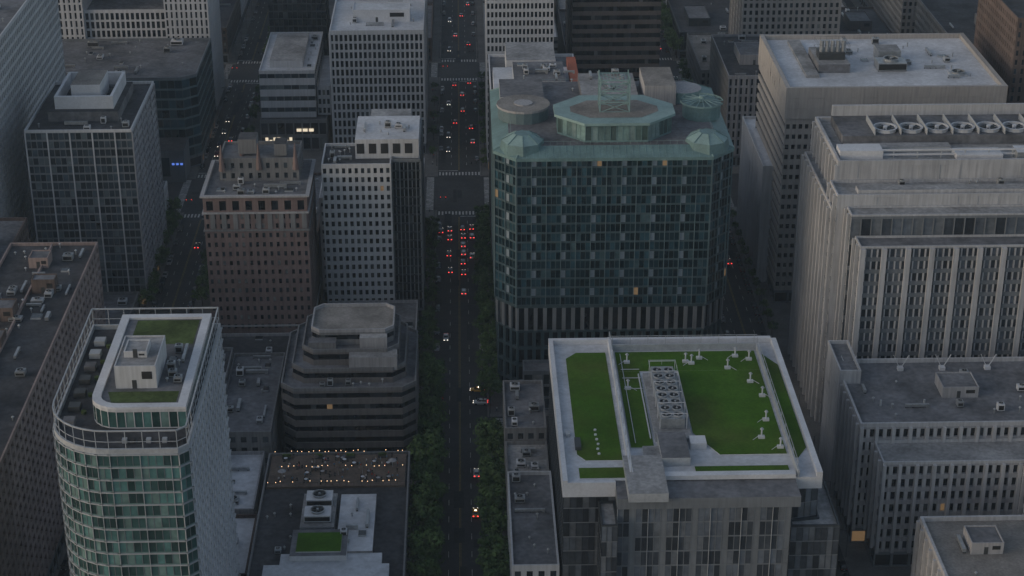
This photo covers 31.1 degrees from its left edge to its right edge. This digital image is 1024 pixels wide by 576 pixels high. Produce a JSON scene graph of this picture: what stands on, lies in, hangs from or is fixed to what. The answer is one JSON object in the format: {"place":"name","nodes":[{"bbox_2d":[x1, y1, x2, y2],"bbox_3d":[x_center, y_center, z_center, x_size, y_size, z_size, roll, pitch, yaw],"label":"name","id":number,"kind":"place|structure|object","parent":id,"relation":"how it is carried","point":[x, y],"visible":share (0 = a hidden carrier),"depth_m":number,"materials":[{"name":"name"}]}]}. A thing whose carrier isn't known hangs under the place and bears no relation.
{"place":"outdoors","nodes":[
{"label":"outdoors","id":0,"kind":"place"},
{"bbox_2d":[131,292,139,313],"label":"walls","id":1,"kind":"structure","parent":0,"point":[136,305],"depth_m":638.74,"materials":[{"name":"stone"}]},
{"bbox_2d":[103,291,138,323],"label":"roof","id":2,"kind":"structure","parent":1,"relation":"on","point":[110,299],"depth_m":636.11,"materials":[{"name":"concrete"}]},
{"bbox_2d":[58,0,225,118],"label":"white marble tower","id":3,"kind":"structure","parent":0,"point":[98,19],"depth_m":801.33,"materials":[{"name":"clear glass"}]},
{"bbox_2d":[52,307,240,575],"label":"rounded glass apartment tower","id":4,"kind":"structure","parent":0,"point":[141,430],"depth_m":399.42,"materials":[{"name":"glass"}]},
{"bbox_2d":[241,518,256,575],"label":"walls","id":5,"kind":"structure","parent":0,"point":[250,553],"depth_m":481.29,"materials":[{"name":"grey concrete"}]},
{"bbox_2d":[235,514,256,573],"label":"roof","id":6,"kind":"structure","parent":5,"relation":"on","point":[245,527],"depth_m":491.73,"materials":[{"name":"concrete"}]},
{"bbox_2d":[235,452,265,514],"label":"walls","id":7,"kind":"structure","parent":0,"point":[258,497],"depth_m":512.42,"materials":[{"name":"grey concrete"}]},
{"bbox_2d":[230,451,264,508],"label":"roof","id":8,"kind":"structure","parent":7,"relation":"on","point":[248,481],"depth_m":518.47,"materials":[{"name":"concrete"}]},
{"bbox_2d":[229,355,285,465],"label":"walls","id":9,"kind":"structure","parent":0,"point":[269,442],"depth_m":529.51,"materials":[{"name":"grey concrete"}]},
{"bbox_2d":[226,352,284,431],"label":"roof","id":10,"kind":"structure","parent":9,"relation":"on","point":[255,400],"depth_m":549.96,"materials":[{"name":"concrete"}]},
{"bbox_2d":[227,355,271,423],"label":"rooftop equipment","id":11,"kind":"object","parent":10,"relation":"on","point":[240,370],"visible":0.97,"depth_m":559.02,"materials":[{"name":"metal"}]},
{"bbox_2d":[259,34,331,149],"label":"walls","id":12,"kind":"structure","parent":0,"point":[290,93],"depth_m":784.06,"materials":[{"name":"white concrete"}]},
{"bbox_2d":[259,32,330,119],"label":"roof","id":13,"kind":"structure","parent":12,"relation":"on","point":[287,50],"depth_m":795.49,"materials":[{"name":"white concrete"}]},
{"bbox_2d":[268,0,329,55],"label":"dark glass tower","id":14,"kind":"structure","parent":0,"point":[299,16],"depth_m":839.24,"materials":[{"name":"glass"}]},
{"bbox_2d":[319,183,327,301],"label":"narrow white building","id":15,"kind":"structure","parent":0,"point":[323,246],"depth_m":642.48,"materials":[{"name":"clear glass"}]},
{"bbox_2d":[321,109,425,320],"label":"white grid apartment tower","id":16,"kind":"structure","parent":0,"point":[373,192],"depth_m":619.89,"materials":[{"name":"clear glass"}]},
{"bbox_2d":[328,0,427,153],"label":"white precast office tower","id":17,"kind":"structure","parent":0,"point":[378,54],"depth_m":771.43,"materials":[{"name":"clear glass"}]},
{"bbox_2d":[167,61,738,443],"bbox_3d":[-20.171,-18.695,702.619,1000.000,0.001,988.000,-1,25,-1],"label":"cross street","id":18,"kind":"structure","parent":0,"point":[174,190],"depth_m":749.44,"materials":[{"name":"asphalt"}]},
{"bbox_2d":[59,0,854,575],"bbox_3d":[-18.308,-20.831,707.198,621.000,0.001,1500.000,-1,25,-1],"label":"road","id":19,"kind":"structure","parent":0,"point":[455,316],"depth_m":679.56,"materials":[{"name":"asphalt"}]},
{"bbox_2d":[159,13,738,575],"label":"asphalt repair","id":20,"kind":"structure","parent":19,"relation":"on","point":[459,503],"depth_m":666.77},
{"bbox_2d":[163,1,845,575],"bbox_3d":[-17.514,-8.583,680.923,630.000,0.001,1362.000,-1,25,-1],"label":"road markings","id":21,"kind":"object","parent":19,"relation":"on","point":[427,181],"visible":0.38,"depth_m":756.41,"materials":[{"name":"paint"}]},
{"bbox_2d":[51,0,913,575],"bbox_3d":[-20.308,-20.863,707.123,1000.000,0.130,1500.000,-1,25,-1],"label":"pavement","id":22,"kind":"structure","parent":0,"point":[857,560],"depth_m":658.01,"materials":[{"name":"concrete"}]},
{"bbox_2d":[0,217,29,259],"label":"brick office block","id":23,"kind":"structure","parent":22,"relation":"on","point":[14,230],"depth_m":591.79,"materials":[{"name":"grey concrete"}]},
{"bbox_2d":[0,0,65,241],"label":"precast grid tower","id":24,"kind":"structure","parent":22,"relation":"on","point":[32,66],"depth_m":661.82,"materials":[{"name":"grey concrete"}]},
{"bbox_2d":[0,242,105,575],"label":"rose precast slab block","id":25,"kind":"structure","parent":22,"relation":"on","point":[51,295],"depth_m":496.71,"materials":[{"name":"brown concrete"}]},
{"bbox_2d":[24,70,167,304],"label":"glass condominium tower","id":26,"kind":"structure","parent":22,"relation":"on","point":[92,146],"depth_m":633.80,"materials":[{"name":"grey glass"}]},
{"bbox_2d":[62,37,216,182],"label":"dark glass office building","id":27,"kind":"structure","parent":22,"relation":"on","point":[178,71],"depth_m":769.58,"materials":[{"name":"dark glass"},{"name":"dark gravel"},{"name":"galvanised metal"}]},
{"bbox_2d":[191,286,209,305],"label":"street tree","id":28,"kind":"object","parent":22,"relation":"on","point":[200,292],"visible":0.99,"depth_m":645.22,"materials":[{"name":"green plant"}]},
{"bbox_2d":[219,0,241,62],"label":"brown masonry block","id":29,"kind":"structure","parent":22,"relation":"on","point":[230,16],"depth_m":913.85,"materials":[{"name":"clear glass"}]},
{"bbox_2d":[199,132,320,332],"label":"pink brick hotel","id":30,"kind":"structure","parent":22,"relation":"on","point":[259,212],"depth_m":603.32,"materials":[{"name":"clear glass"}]},
{"bbox_2d":[314,172,321,283],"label":"building","id":31,"kind":"structure","parent":22,"relation":"on","point":[318,180],"depth_m":669.46,"materials":[{"name":"grey concrete"}]},
{"bbox_2d":[247,450,410,575],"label":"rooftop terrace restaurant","id":32,"kind":"structure","parent":22,"relation":"on","point":[327,520],"depth_m":490.98,"materials":[{"name":"grey concrete"}]},
{"bbox_2d":[281,303,419,464],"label":"banded octagonal office","id":33,"kind":"structure","parent":22,"relation":"on","point":[350,378],"depth_m":540.43,"materials":[{"name":"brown concrete"}]},
{"bbox_2d":[406,557,441,575],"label":"street tree","id":34,"kind":"object","parent":22,"relation":"on","point":[419,568],"visible":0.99,"depth_m":478.75,"materials":[{"name":"green plant"}]},
{"bbox_2d":[408,434,443,463],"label":"street tree","id":35,"kind":"object","parent":22,"relation":"on","point":[417,440],"visible":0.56,"depth_m":535.21,"materials":[{"name":"green plant"}]},
{"bbox_2d":[407,547,444,574],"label":"street tree","id":36,"kind":"object","parent":22,"relation":"on","point":[435,555],"visible":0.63,"depth_m":485.23,"materials":[{"name":"green plant"}]},
{"bbox_2d":[408,506,443,536],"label":"street tree","id":37,"kind":"object","parent":22,"relation":"on","point":[432,521],"visible":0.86,"depth_m":499.37,"materials":[{"name":"green plant"}]},
{"bbox_2d":[407,530,445,561],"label":"street tree","id":38,"kind":"object","parent":22,"relation":"on","point":[415,543],"visible":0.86,"depth_m":485.39,"materials":[{"name":"green plant"}]},
{"bbox_2d":[408,486,444,532],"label":"street tree","id":39,"kind":"object","parent":22,"relation":"on","point":[419,500],"visible":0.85,"depth_m":501.79,"materials":[{"name":"green plant"}]},
{"bbox_2d":[409,474,445,506],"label":"street tree","id":40,"kind":"object","parent":22,"relation":"on","point":[433,487],"visible":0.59,"depth_m":513.24,"materials":[{"name":"green plant"}]},
{"bbox_2d":[410,443,445,476],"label":"street tree","id":41,"kind":"object","parent":22,"relation":"on","point":[432,464],"visible":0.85,"depth_m":524.76,"materials":[{"name":"green plant"}]},
{"bbox_2d":[406,429,449,457],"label":"street tree","id":42,"kind":"object","parent":22,"relation":"on","point":[434,437],"visible":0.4,"depth_m":541.51,"materials":[{"name":"green plant"}]},
{"bbox_2d":[417,320,439,337],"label":"street tree","id":43,"kind":"object","parent":22,"relation":"on","point":[433,326],"visible":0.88,"depth_m":617.05,"materials":[{"name":"green plant"}]},
{"bbox_2d":[418,331,439,351],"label":"street tree","id":44,"kind":"object","parent":22,"relation":"on","point":[426,344],"visible":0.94,"depth_m":607.27,"materials":[{"name":"green plant"}]},
{"bbox_2d":[409,470,449,500],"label":"street tree","id":45,"kind":"object","parent":22,"relation":"on","point":[419,478],"visible":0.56,"depth_m":518.66,"materials":[{"name":"green plant"}]},
{"bbox_2d":[428,3,432,61],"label":"brick office block","id":46,"kind":"structure","parent":22,"relation":"on","point":[430,24],"depth_m":917.08,"materials":[{"name":"grey concrete"}]},
{"bbox_2d":[417,417,444,440],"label":"street tree","id":47,"kind":"object","parent":22,"relation":"on","point":[424,424],"visible":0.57,"depth_m":549.04,"materials":[{"name":"green plant"}]},
{"bbox_2d":[418,393,443,417],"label":"street tree","id":48,"kind":"object","parent":22,"relation":"on","point":[420,400],"visible":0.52,"depth_m":563.71,"materials":[{"name":"green plant"}]},
{"bbox_2d":[419,374,445,405],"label":"street tree","id":49,"kind":"object","parent":22,"relation":"on","point":[437,392],"visible":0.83,"depth_m":569.74,"materials":[{"name":"green plant"}]},
{"bbox_2d":[419,354,445,395],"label":"street tree","id":50,"kind":"object","parent":22,"relation":"on","point":[431,361],"visible":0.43,"depth_m":575.06,"materials":[{"name":"green plant"}]},
{"bbox_2d":[419,362,446,392],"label":"street tree","id":51,"kind":"object","parent":22,"relation":"on","point":[425,371],"visible":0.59,"depth_m":570.63,"materials":[{"name":"green plant"}]},
{"bbox_2d":[418,403,449,426],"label":"street tree","id":52,"kind":"object","parent":22,"relation":"on","point":[431,411],"visible":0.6,"depth_m":556.59,"materials":[{"name":"green plant"}]},
{"bbox_2d":[473,255,492,282],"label":"street tree","id":53,"kind":"object","parent":22,"relation":"on","point":[481,262],"visible":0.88,"depth_m":661.14,"materials":[{"name":"green plant"}]},
{"bbox_2d":[471,311,495,330],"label":"street tree","id":54,"kind":"object","parent":22,"relation":"on","point":[485,319],"visible":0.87,"depth_m":621.77,"materials":[{"name":"green plant"}]},
{"bbox_2d":[473,271,493,291],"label":"street tree","id":55,"kind":"object","parent":22,"relation":"on","point":[486,278],"visible":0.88,"depth_m":649.87,"materials":[{"name":"green plant"}]},
{"bbox_2d":[475,352,497,370],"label":"street tree","id":56,"kind":"object","parent":22,"relation":"on","point":[484,362],"visible":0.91,"depth_m":594.28,"materials":[{"name":"green plant"}]},
{"bbox_2d":[476,342,496,364],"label":"street tree","id":57,"kind":"object","parent":22,"relation":"on","point":[486,348],"visible":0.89,"depth_m":601.22,"materials":[{"name":"green plant"}]},
{"bbox_2d":[472,420,503,451],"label":"street tree","id":58,"kind":"object","parent":22,"relation":"on","point":[495,430],"visible":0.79,"depth_m":541.94,"materials":[{"name":"green plant"}]},
{"bbox_2d":[479,329,496,347],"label":"street tree","id":59,"kind":"object","parent":22,"relation":"on","point":[487,339],"visible":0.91,"depth_m":607.35,"materials":[{"name":"green plant"}]},
{"bbox_2d":[475,375,502,398],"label":"street tree","id":60,"kind":"object","parent":22,"relation":"on","point":[491,381],"visible":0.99,"depth_m":578.15,"materials":[{"name":"green plant"}]},
{"bbox_2d":[476,416,501,436],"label":"street tree","id":61,"kind":"object","parent":22,"relation":"on","point":[482,422],"visible":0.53,"depth_m":551.59,"materials":[{"name":"green plant"}]},
{"bbox_2d":[476,433,503,460],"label":"street tree","id":62,"kind":"object","parent":22,"relation":"on","point":[499,452],"visible":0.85,"depth_m":538.85,"materials":[{"name":"green plant"}]},
{"bbox_2d":[474,486,506,519],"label":"street tree","id":63,"kind":"object","parent":22,"relation":"on","point":[499,502],"visible":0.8,"depth_m":510.30,"materials":[{"name":"green plant"}]},
{"bbox_2d":[476,460,505,488],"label":"street tree","id":64,"kind":"object","parent":22,"relation":"on","point":[490,468],"visible":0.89,"depth_m":522.78,"materials":[{"name":"green plant"}]},
{"bbox_2d":[477,483,505,520],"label":"street tree","id":65,"kind":"object","parent":22,"relation":"on","point":[481,491],"visible":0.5,"depth_m":515.64,"materials":[{"name":"green plant"}]},
{"bbox_2d":[478,453,504,475],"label":"street tree","id":66,"kind":"object","parent":22,"relation":"on","point":[487,458],"visible":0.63,"depth_m":533.82,"materials":[{"name":"green plant"}]},
{"bbox_2d":[477,503,507,537],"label":"street tree","id":67,"kind":"object","parent":22,"relation":"on","point":[501,518],"visible":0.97,"depth_m":502.73,"materials":[{"name":"green plant"}]},
{"bbox_2d":[477,530,507,552],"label":"street tree","id":68,"kind":"object","parent":22,"relation":"on","point":[481,540],"visible":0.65,"depth_m":497.76,"materials":[{"name":"green plant"}]},
{"bbox_2d":[478,539,509,572],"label":"street tree","id":69,"kind":"object","parent":22,"relation":"on","point":[499,548],"visible":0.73,"depth_m":482.98,"materials":[{"name":"green plant"}]},
{"bbox_2d":[482,556,509,575],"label":"street tree","id":70,"kind":"object","parent":22,"relation":"on","point":[492,560],"visible":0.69,"depth_m":480.12,"materials":[{"name":"green plant"}]},
{"bbox_2d":[484,533,508,552],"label":"street tree","id":71,"kind":"object","parent":22,"relation":"on","point":[499,538],"visible":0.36,"depth_m":493.83,"materials":[{"name":"green plant"}]},
{"bbox_2d":[485,0,553,170],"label":"white grid office tower","id":72,"kind":"structure","parent":22,"relation":"on","point":[519,20],"depth_m":741.27,"materials":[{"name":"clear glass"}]},
{"bbox_2d":[483,3,557,53],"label":"ribbon window office","id":73,"kind":"structure","parent":22,"relation":"on","point":[555,42],"depth_m":907.93,"materials":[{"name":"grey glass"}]},
{"bbox_2d":[548,331,839,575],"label":"green roof office tower","id":74,"kind":"structure","parent":22,"relation":"on","point":[651,439],"depth_m":455.14,"materials":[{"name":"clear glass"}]},
{"bbox_2d":[686,32,727,86],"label":"stone office block","id":75,"kind":"structure","parent":22,"relation":"on","point":[698,45],"depth_m":848.53,"materials":[{"name":"grey stone"}]},
{"bbox_2d":[736,116,782,281],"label":"white windowless hall","id":76,"kind":"structure","parent":22,"relation":"on","point":[752,146],"depth_m":669.98,"materials":[{"name":"concrete"}]},
{"bbox_2d":[728,0,841,33],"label":"beige apartment tower","id":77,"kind":"structure","parent":22,"relation":"on","point":[784,16],"depth_m":809.62,"materials":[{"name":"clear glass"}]},
{"bbox_2d":[751,33,1007,302],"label":"beige stone office tower","id":78,"kind":"structure","parent":22,"relation":"on","point":[804,80],"depth_m":638.15,"materials":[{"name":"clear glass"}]},
{"bbox_2d":[858,0,916,33],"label":"stone office block","id":79,"kind":"structure","parent":22,"relation":"on","point":[898,16],"depth_m":906.01,"materials":[{"name":"beige stone"}]},
{"bbox_2d":[788,103,1023,424],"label":"fluted stone office complex","id":80,"kind":"structure","parent":22,"relation":"on","point":[909,241],"depth_m":543.89,"materials":[{"name":"stone"}]},
{"bbox_2d":[818,340,1023,566],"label":"stepped concrete office","id":81,"kind":"structure","parent":22,"relation":"on","point":[914,439],"depth_m":499.49,"materials":[{"name":"grey concrete"}]},
{"bbox_2d":[914,0,977,44],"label":"stone office block","id":82,"kind":"structure","parent":22,"relation":"on","point":[946,16],"depth_m":845.14,"materials":[{"name":"grey stone"}]},
{"bbox_2d":[910,467,1023,575],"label":"concrete office annex","id":83,"kind":"object","parent":22,"relation":"on","point":[981,545],"visible":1,"depth_m":457.18,"materials":[{"name":"grey concrete"}]},
{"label":"walls","id":84,"kind":"object","parent":22,"relation":"on","visible":0},
{"bbox_2d":[221,333,289,354],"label":"roof","id":85,"kind":"structure","parent":84,"relation":"on","point":[243,342],"depth_m":605.17,"materials":[{"name":"concrete"}]},
{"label":"walls","id":86,"kind":"object","parent":22,"relation":"on","visible":0},
{"bbox_2d":[329,300,417,329],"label":"roof","id":87,"kind":"structure","parent":86,"relation":"on","point":[406,310],"depth_m":623.07,"materials":[{"name":"concrete"}]},
{"bbox_2d":[488,60,493,277],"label":"walls","id":88,"kind":"structure","parent":0,"point":[489,108],"depth_m":680.67,"materials":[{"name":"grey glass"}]},
{"bbox_2d":[488,54,573,89],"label":"roof","id":89,"kind":"structure","parent":88,"relation":"on","point":[496,60],"depth_m":692.30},
{"bbox_2d":[493,42,568,88],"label":"penthouse","id":90,"kind":"object","parent":89,"relation":"on","point":[534,55],"visible":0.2,"depth_m":669.95,"materials":[{"name":"paint"}]},
{"bbox_2d":[517,63,559,78],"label":"rooftop equipment","id":91,"kind":"object","parent":90,"relation":"on","point":[545,67],"visible":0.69,"depth_m":650.99,"materials":[{"name":"paint"}]},
{"bbox_2d":[566,57,577,81],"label":"gantry","id":92,"kind":"object","parent":89,"relation":"on","point":[571,64],"visible":0.59,"depth_m":660.81,"materials":[{"name":"orange paint"}]},
{"bbox_2d":[505,450,506,529],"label":"walls","id":93,"kind":"structure","parent":0,"point":[506,481],"depth_m":513.38,"materials":[{"name":"grey concrete"}]},
{"bbox_2d":[505,441,548,470],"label":"roof","id":94,"kind":"structure","parent":93,"relation":"on","point":[514,452],"depth_m":516.71,"materials":[{"name":"concrete"}]},
{"bbox_2d":[514,447,539,470],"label":"rooftop equipment","id":95,"kind":"object","parent":94,"relation":"on","point":[525,451],"visible":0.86,"depth_m":510.82,"materials":[{"name":"metal"}]},
{"bbox_2d":[503,397,546,463],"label":"walls","id":96,"kind":"structure","parent":0,"point":[525,434],"depth_m":522.02,"materials":[{"name":"grey concrete"}]},
{"bbox_2d":[503,380,546,427],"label":"roof","id":97,"kind":"structure","parent":96,"relation":"on","point":[530,390],"depth_m":535.97,"materials":[{"name":"concrete"}]},
{"bbox_2d":[508,381,538,426],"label":"rooftop equipment","id":98,"kind":"object","parent":97,"relation":"on","point":[515,386],"visible":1,"depth_m":530.74,"materials":[{"name":"metal"}]},
{"bbox_2d":[507,476,558,575],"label":"walls","id":99,"kind":"structure","parent":0,"point":[534,570],"depth_m":457.18,"materials":[{"name":"grey concrete"}]},
{"bbox_2d":[507,471,558,565],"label":"roof","id":100,"kind":"structure","parent":99,"relation":"attached to","point":[541,531],"depth_m":475.73,"materials":[{"name":"grey concrete"}]},
{"bbox_2d":[512,472,549,553],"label":"rooftop equipment","id":101,"kind":"object","parent":100,"relation":"on","point":[519,498],"visible":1,"depth_m":483.51,"materials":[{"name":"metal"}]},
{"bbox_2d":[558,9,565,53],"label":"brown masonry block","id":102,"kind":"structure","parent":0,"point":[561,31],"depth_m":845.41,"materials":[{"name":"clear glass"}]},
{"bbox_2d":[490,67,734,409],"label":"teal glass hotel tower","id":103,"kind":"structure","parent":0,"point":[610,200],"depth_m":566.08,"materials":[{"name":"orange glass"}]},
{"bbox_2d":[565,0,660,80],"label":"dark banded office tower","id":104,"kind":"structure","parent":0,"point":[602,36],"depth_m":752.77,"materials":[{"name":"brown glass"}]},
{"bbox_2d":[667,0,729,58],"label":"dark glass tower","id":105,"kind":"structure","parent":0,"point":[699,16],"depth_m":917.97,"materials":[{"name":"glass"}]},
{"bbox_2d":[709,35,757,165],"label":"walls","id":106,"kind":"structure","parent":0,"point":[737,95],"depth_m":762.81,"materials":[{"name":"grey concrete"}]},
{"bbox_2d":[711,34,774,75],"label":"roof","id":107,"kind":"structure","parent":106,"relation":"on","point":[729,60],"depth_m":784.36,"materials":[{"name":"concrete"}]},
{"bbox_2d":[724,34,759,74],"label":"rooftop equipment","id":108,"kind":"object","parent":107,"relation":"on","point":[746,52],"visible":0.59,"depth_m":775.40,"materials":[{"name":"metal"}]},
{"bbox_2d":[839,7,893,33],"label":"brown masonry block","id":109,"kind":"structure","parent":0,"point":[861,20],"depth_m":839.76,"materials":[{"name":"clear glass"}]},
{"bbox_2d":[974,0,1023,102],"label":"brown brick tower","id":110,"kind":"structure","parent":0,"point":[999,38],"depth_m":652.54,"materials":[{"name":"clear glass"}]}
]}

